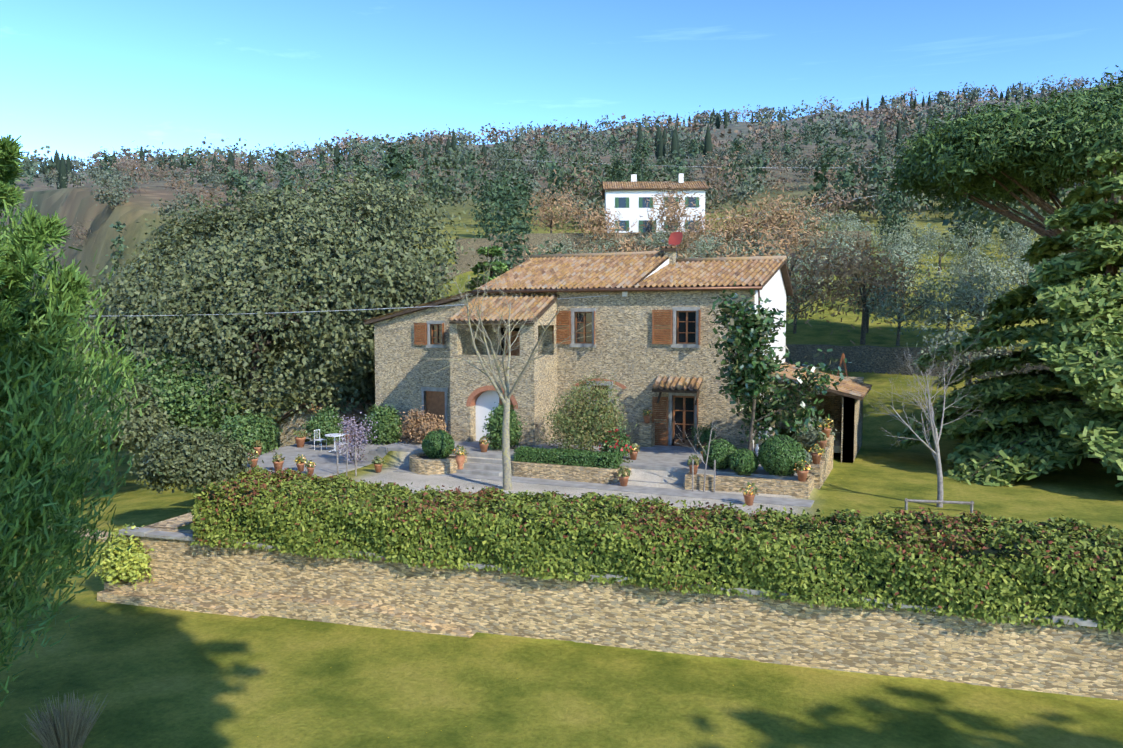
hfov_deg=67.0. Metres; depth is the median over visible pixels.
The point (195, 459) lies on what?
big shrub leaves
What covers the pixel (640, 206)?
neighbour house shutters
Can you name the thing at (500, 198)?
trees
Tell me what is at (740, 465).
box ball
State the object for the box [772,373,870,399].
lean-to roof deck
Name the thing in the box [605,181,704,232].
neighbour house walls
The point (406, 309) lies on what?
roof wing
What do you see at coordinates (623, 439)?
camellia
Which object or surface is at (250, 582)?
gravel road
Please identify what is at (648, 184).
neighbour house roof
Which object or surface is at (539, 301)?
tiled roof
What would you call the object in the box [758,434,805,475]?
bush
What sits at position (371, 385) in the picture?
small oak
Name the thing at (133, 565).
yellow shrub leaves
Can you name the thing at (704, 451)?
young tree
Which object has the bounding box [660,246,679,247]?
chimney cap
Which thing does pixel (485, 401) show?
white door and lamp
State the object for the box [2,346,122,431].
bush leaves
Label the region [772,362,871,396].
lean-to roof
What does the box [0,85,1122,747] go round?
ground
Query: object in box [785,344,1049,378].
dry stone wall
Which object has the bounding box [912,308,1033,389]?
tree
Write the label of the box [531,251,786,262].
roof ridge tiles
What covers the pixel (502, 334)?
dark house interior
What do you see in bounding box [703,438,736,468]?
bush
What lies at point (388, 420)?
shrub leaves
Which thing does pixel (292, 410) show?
outbuilding roof
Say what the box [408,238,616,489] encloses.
bare tree
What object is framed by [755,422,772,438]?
flowers
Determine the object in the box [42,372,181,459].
bush leaves
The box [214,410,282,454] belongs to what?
bush leaves
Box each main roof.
[476,253,667,289]
[633,258,784,287]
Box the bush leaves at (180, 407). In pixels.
[90,346,252,433]
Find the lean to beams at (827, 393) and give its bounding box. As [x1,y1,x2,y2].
[774,379,851,396]
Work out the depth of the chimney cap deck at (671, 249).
38.91 m
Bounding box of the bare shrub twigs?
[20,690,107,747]
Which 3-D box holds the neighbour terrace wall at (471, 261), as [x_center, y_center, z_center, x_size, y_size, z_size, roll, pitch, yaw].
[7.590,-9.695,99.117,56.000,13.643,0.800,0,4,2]
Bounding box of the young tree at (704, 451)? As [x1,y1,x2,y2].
[669,418,733,491]
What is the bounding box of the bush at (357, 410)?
[303,395,374,424]
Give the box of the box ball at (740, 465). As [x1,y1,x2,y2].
[729,448,759,474]
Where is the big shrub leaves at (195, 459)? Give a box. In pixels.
[128,423,263,494]
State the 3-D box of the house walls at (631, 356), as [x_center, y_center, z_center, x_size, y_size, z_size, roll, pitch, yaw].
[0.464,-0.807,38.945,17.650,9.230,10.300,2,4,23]
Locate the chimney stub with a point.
(671, 255)
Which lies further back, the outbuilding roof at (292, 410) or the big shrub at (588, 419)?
the outbuilding roof at (292, 410)
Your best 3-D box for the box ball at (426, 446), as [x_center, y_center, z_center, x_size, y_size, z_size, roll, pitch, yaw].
[-4.703,2.698,32.289,1.280,1.192,1.270,2,4,23]
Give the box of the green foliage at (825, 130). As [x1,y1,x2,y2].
[16,75,1067,181]
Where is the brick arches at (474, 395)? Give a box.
[466,378,626,408]
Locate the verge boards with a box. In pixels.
[767,264,792,296]
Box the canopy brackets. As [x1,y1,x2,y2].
[654,390,699,404]
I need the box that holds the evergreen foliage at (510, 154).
[14,118,1122,357]
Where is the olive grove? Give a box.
[479,203,1122,345]
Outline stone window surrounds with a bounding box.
[421,307,699,447]
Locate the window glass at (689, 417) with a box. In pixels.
[433,312,695,439]
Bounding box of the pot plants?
[235,408,835,495]
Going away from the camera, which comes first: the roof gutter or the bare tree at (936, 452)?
the bare tree at (936, 452)
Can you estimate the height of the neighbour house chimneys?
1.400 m
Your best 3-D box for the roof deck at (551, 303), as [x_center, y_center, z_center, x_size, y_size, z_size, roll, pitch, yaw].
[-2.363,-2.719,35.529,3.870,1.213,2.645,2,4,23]
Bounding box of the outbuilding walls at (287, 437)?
[280,408,365,446]
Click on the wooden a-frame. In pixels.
(840, 364)
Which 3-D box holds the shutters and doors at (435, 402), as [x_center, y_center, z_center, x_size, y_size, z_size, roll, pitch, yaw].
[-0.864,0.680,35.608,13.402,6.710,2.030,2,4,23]
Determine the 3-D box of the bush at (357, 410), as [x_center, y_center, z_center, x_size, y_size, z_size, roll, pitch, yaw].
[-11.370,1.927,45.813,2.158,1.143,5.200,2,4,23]
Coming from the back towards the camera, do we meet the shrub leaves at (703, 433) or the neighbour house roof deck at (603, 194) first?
the neighbour house roof deck at (603, 194)
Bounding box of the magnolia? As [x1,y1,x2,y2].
[703,281,851,449]
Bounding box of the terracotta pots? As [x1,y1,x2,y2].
[249,415,830,505]
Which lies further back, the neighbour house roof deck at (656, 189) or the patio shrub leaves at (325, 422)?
the neighbour house roof deck at (656, 189)
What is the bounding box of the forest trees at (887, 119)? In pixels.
[26,72,1122,171]
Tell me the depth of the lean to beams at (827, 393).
34.24 m
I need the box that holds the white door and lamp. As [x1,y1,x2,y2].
[476,291,627,440]
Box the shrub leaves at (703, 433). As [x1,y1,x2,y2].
[688,423,716,448]
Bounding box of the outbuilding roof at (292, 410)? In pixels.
[272,396,351,421]
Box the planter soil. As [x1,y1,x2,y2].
[419,455,807,480]
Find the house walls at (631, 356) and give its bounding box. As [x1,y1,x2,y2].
[374,290,754,450]
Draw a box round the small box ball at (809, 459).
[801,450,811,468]
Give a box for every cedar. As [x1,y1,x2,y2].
[465,244,510,289]
[891,149,1122,486]
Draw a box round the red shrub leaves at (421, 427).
[397,405,451,443]
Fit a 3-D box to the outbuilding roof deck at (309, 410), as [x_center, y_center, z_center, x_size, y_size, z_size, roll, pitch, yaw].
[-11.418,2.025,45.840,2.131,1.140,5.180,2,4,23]
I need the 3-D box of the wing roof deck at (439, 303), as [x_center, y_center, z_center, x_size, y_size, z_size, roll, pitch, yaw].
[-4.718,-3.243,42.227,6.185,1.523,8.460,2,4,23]
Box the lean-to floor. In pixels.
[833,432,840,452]
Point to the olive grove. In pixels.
(901, 247)
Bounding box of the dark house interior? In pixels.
[501,328,519,354]
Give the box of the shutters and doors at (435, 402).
[414,310,700,449]
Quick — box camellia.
[599,426,634,456]
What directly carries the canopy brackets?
attached to the house walls at (631, 356)
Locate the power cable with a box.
[143,159,907,315]
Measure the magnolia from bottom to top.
6.628 m
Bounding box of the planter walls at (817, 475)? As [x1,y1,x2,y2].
[409,422,833,498]
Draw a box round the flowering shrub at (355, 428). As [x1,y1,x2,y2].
[330,412,379,463]
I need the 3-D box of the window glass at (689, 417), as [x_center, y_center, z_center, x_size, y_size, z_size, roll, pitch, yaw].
[-0.244,0.046,36.389,12.310,5.470,0.030,2,4,23]
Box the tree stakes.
[336,446,973,512]
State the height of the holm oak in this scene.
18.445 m
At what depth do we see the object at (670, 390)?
33.34 m
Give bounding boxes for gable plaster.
[646,259,785,450]
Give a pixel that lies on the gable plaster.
(773, 290)
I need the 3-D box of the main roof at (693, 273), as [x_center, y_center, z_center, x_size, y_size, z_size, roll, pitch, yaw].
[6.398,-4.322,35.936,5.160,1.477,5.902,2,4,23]
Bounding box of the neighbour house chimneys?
[631,173,683,182]
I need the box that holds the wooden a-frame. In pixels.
[837,353,847,376]
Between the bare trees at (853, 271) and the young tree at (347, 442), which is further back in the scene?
the bare trees at (853, 271)
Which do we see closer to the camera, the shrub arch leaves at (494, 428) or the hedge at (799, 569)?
the hedge at (799, 569)
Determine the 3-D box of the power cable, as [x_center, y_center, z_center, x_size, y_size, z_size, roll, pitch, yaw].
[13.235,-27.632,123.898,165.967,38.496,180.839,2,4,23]
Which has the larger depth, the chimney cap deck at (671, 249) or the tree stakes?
the chimney cap deck at (671, 249)
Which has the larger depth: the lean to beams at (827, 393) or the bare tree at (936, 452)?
the lean to beams at (827, 393)
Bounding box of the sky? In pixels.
[0,0,1122,172]
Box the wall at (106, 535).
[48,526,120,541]
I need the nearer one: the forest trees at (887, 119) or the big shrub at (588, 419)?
the big shrub at (588, 419)
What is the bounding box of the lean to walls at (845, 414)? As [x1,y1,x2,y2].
[764,376,863,462]
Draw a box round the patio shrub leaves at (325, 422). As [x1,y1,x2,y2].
[301,406,344,444]
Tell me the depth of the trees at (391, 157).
206.29 m
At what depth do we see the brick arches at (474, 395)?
35.16 m
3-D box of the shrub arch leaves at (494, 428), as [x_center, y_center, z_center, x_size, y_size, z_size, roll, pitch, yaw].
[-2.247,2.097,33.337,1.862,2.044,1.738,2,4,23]
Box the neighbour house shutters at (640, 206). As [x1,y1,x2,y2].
[615,197,698,231]
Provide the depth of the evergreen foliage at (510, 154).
171.50 m
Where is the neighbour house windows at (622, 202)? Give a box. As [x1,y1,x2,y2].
[619,197,695,231]
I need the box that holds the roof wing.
[364,288,481,321]
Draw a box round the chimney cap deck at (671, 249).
[660,248,679,250]
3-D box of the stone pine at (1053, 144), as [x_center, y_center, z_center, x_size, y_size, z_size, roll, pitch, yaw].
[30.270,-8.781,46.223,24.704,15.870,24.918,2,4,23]
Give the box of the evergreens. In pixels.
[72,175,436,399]
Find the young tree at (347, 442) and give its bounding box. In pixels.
[340,421,357,475]
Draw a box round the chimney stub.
[664,248,675,264]
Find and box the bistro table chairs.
[314,429,345,451]
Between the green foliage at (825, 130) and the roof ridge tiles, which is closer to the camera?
the roof ridge tiles
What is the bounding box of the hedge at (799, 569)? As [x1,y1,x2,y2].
[190,465,1122,633]
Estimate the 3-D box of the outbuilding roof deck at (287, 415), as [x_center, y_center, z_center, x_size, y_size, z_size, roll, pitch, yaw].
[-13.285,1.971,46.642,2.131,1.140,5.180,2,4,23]
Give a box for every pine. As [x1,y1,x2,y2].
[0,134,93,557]
[882,65,1122,274]
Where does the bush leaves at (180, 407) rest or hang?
on the ground at (168, 679)
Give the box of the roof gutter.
[472,286,761,350]
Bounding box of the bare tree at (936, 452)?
[864,324,988,507]
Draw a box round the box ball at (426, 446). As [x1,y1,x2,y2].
[421,429,454,458]
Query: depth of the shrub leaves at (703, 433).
33.08 m
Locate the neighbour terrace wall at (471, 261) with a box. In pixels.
[413,231,870,306]
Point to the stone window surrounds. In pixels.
(573, 344)
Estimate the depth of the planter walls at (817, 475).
29.83 m
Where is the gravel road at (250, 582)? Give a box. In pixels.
[97,512,1122,699]
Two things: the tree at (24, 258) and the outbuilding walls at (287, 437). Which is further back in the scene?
the outbuilding walls at (287, 437)
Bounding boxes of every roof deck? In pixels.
[272,405,302,423]
[303,405,367,426]
[364,292,482,324]
[449,295,559,323]
[602,183,604,199]
[603,182,708,189]
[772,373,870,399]
[780,261,792,295]
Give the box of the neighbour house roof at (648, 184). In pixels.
[602,181,708,188]
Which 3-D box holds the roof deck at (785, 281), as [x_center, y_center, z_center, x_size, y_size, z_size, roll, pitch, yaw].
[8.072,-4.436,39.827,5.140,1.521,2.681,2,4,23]
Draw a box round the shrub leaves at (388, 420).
[362,403,406,444]
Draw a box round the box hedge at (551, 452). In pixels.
[513,446,623,468]
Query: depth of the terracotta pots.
31.51 m
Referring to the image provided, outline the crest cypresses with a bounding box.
[17,81,1044,188]
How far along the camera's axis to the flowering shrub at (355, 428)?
33.50 m
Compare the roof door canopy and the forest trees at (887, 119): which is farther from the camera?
the forest trees at (887, 119)
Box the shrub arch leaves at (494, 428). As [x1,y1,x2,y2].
[480,402,526,451]
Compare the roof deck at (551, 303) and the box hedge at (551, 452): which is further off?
the roof deck at (551, 303)
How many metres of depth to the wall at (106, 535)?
29.77 m
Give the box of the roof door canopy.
[652,375,701,390]
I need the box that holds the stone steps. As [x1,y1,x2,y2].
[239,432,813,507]
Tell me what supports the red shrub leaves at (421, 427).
on the ground at (168, 679)
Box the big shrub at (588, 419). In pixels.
[537,372,636,451]
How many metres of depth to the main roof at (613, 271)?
38.05 m
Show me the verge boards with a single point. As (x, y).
(787, 279)
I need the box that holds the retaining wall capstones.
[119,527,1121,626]
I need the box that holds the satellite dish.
[668,232,682,244]
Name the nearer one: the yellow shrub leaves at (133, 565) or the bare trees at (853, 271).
the yellow shrub leaves at (133, 565)
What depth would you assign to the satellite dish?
39.48 m
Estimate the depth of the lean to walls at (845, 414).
36.55 m
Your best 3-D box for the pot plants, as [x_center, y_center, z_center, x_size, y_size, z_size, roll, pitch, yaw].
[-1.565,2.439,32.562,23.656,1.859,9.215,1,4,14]
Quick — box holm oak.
[79,155,482,452]
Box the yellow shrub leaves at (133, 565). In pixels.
[81,523,154,588]
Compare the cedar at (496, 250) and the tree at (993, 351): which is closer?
the tree at (993, 351)
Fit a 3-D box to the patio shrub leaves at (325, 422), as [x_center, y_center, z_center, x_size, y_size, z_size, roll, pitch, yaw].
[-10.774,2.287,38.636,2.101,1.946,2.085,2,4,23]
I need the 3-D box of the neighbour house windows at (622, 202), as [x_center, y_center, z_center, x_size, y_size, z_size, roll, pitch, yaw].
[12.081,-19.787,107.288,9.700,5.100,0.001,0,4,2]
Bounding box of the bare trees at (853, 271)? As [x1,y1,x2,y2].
[505,176,945,344]
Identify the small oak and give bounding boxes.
[317,291,448,405]

